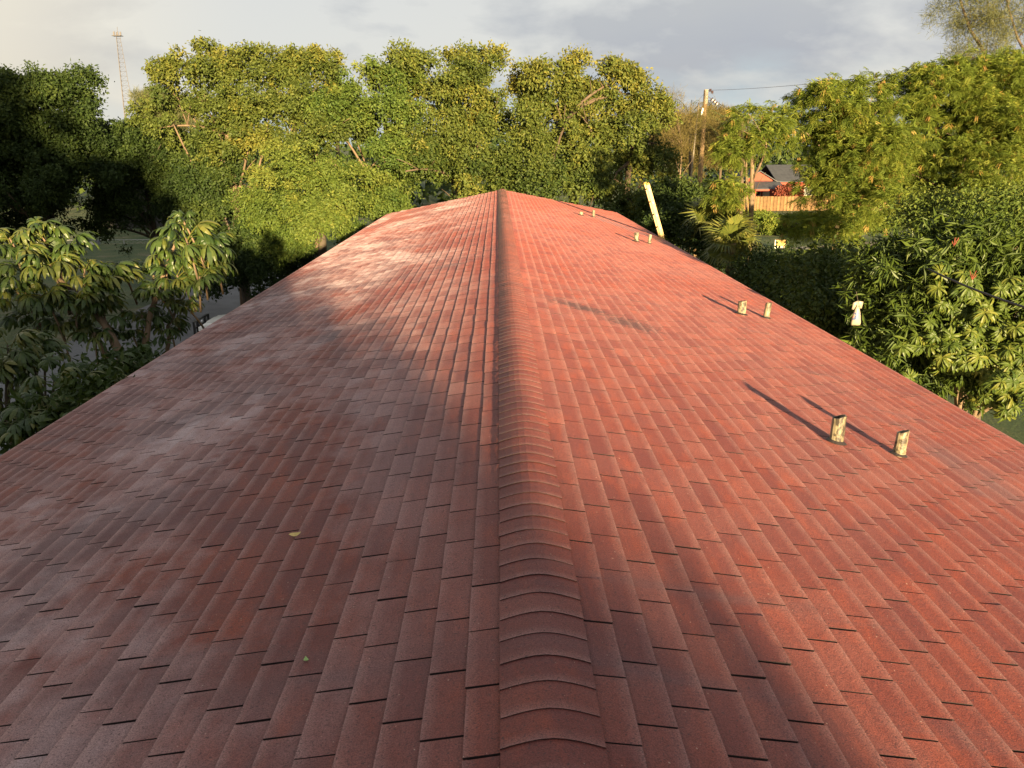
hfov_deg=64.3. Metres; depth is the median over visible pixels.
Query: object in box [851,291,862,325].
plastic bag
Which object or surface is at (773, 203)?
wooden fence
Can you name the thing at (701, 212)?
fan palm
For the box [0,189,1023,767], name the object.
building
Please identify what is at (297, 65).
ficus tree
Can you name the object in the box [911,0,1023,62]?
casuarina
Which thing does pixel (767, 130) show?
pod tree
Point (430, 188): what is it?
distant woodland
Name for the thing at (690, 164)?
coconut palm
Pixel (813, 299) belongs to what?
shrub
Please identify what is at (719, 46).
sky
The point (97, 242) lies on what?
wire fence
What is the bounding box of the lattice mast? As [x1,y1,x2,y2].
[111,31,131,117]
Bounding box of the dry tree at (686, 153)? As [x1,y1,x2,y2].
[648,101,753,178]
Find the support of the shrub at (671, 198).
on the ground
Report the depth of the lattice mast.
278.22 m
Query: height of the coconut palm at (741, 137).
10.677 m
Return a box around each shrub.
[0,318,174,453]
[631,169,760,272]
[648,84,729,177]
[719,238,812,310]
[738,207,892,239]
[763,230,967,401]
[879,175,1023,419]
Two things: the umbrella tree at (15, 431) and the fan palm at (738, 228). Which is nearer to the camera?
the umbrella tree at (15, 431)
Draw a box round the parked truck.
[192,314,225,333]
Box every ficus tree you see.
[0,57,141,297]
[72,114,239,298]
[123,30,304,305]
[159,147,318,303]
[225,42,380,256]
[294,53,458,220]
[378,36,528,199]
[473,43,658,204]
[559,79,686,244]
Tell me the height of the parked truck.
1.774 m
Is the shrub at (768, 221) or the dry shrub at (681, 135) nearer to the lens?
the dry shrub at (681, 135)
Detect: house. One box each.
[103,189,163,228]
[722,165,810,197]
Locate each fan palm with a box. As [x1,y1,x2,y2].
[682,192,740,263]
[699,209,763,276]
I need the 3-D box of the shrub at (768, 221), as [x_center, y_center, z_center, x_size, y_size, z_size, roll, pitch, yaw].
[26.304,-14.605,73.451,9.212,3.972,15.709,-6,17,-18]
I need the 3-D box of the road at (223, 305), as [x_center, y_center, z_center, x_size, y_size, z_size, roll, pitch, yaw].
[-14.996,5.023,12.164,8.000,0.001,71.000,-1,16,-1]
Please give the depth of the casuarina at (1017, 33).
30.81 m
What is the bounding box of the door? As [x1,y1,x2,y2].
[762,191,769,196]
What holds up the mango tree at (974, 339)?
on the ground
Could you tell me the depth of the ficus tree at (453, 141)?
37.00 m
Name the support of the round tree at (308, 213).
on the ground
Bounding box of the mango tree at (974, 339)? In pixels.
[829,201,1023,422]
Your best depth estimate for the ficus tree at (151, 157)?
40.22 m
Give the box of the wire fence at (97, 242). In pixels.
[36,239,172,244]
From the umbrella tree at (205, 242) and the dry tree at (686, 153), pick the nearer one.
the umbrella tree at (205, 242)
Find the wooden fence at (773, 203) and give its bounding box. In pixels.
[738,196,909,210]
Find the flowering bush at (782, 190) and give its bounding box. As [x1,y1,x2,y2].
[772,184,804,196]
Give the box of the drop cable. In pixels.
[927,268,1023,307]
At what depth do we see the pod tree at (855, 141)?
24.75 m
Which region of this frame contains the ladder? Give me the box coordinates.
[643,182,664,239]
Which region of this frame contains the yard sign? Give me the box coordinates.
[774,240,784,248]
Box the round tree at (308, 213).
[222,134,413,265]
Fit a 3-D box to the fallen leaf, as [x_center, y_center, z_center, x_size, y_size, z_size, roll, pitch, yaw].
[-1.043,0.723,3.913,0.053,0.015,0.038,-1,16,-1]
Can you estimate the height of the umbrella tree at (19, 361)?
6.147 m
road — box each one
[0,296,239,455]
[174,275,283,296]
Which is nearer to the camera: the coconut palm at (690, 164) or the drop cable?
the drop cable
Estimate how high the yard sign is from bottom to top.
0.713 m
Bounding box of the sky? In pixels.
[0,0,1023,147]
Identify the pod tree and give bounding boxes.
[698,97,803,248]
[767,67,945,255]
[868,43,1023,231]
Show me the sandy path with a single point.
(827, 245)
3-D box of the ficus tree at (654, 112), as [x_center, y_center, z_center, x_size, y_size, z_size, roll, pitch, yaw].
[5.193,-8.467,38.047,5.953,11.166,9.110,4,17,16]
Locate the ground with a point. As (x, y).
(106, 254)
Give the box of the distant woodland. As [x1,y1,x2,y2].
[4,117,1023,210]
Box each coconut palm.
[662,99,728,182]
[716,105,762,213]
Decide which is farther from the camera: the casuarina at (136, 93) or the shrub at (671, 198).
the casuarina at (136, 93)
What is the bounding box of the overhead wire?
[727,53,1022,89]
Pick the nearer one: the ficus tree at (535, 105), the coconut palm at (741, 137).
the ficus tree at (535, 105)
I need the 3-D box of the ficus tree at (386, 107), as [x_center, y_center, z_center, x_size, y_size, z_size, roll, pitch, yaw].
[-6.181,-9.309,39.142,7.798,12.234,6.566,-1,16,-1]
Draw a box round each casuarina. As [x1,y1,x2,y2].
[126,84,202,229]
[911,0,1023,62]
[975,0,1023,180]
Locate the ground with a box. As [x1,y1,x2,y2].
[0,146,1023,443]
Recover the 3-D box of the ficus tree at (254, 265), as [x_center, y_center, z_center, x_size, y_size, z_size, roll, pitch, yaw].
[-12.516,-6.869,38.143,8.868,8.378,5.298,14,21,39]
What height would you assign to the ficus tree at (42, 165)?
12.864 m
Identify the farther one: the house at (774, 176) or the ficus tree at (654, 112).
the house at (774, 176)
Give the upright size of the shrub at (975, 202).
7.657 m
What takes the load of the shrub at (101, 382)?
on the ground
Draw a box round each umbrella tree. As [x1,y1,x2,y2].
[0,216,143,363]
[0,327,61,448]
[0,342,151,445]
[114,210,237,367]
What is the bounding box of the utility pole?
[663,89,722,256]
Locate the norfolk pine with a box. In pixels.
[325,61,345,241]
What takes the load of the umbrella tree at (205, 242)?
on the ground
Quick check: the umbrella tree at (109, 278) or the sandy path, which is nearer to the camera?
the umbrella tree at (109, 278)
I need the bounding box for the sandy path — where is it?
[774,242,874,248]
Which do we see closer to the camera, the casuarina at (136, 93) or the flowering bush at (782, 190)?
the casuarina at (136, 93)
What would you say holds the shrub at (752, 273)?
on the ground
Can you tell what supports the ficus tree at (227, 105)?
on the ground

